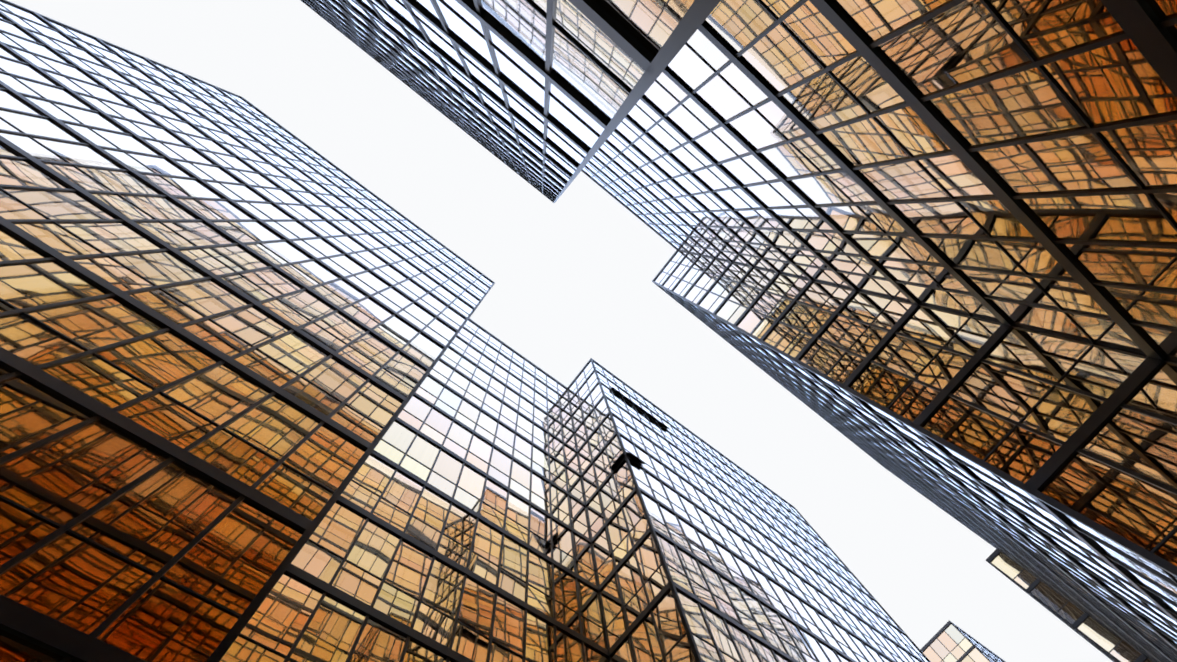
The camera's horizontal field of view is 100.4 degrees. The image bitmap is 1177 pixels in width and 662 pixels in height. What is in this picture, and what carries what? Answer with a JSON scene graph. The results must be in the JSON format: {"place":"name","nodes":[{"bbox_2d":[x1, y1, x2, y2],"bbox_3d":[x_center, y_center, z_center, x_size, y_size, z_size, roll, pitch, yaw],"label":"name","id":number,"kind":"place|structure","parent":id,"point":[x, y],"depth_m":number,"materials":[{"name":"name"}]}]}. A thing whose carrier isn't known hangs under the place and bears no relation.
{"place":"outdoors","nodes":[
{"label":"outdoors","id":0,"kind":"place"},
{"bbox_2d":[0,0,930,661],"bbox_3d":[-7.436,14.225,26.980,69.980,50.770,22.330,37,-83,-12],"label":"tower","id":1,"kind":"structure","parent":0,"point":[270,390],"depth_m":17.39,"materials":[{"name":"brown glass"}]},
{"bbox_2d":[7,0,1112,661],"label":"sky","id":2,"kind":"structure","parent":0,"point":[573,275],"materials":[{"name":"white"}]},
{"bbox_2d":[301,0,1176,661],"bbox_3d":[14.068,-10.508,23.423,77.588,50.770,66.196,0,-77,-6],"label":"tower","id":3,"kind":"structure","parent":0,"point":[927,248],"depth_m":11.84,"materials":[{"name":"brown glass"}]},
{"bbox_2d":[920,621,1005,661],"bbox_3d":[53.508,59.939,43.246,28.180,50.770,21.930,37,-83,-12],"label":"tower","id":4,"kind":"structure","parent":0,"point":[949,641],"depth_m":62.09,"materials":[{"name":"glass"}]},
{"bbox_2d":[986,549,1151,661],"bbox_3d":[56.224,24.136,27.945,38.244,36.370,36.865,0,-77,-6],"label":"building","id":5,"kind":"structure","parent":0,"point":[1110,645],"depth_m":37.69,"materials":[{"name":"black metal"}]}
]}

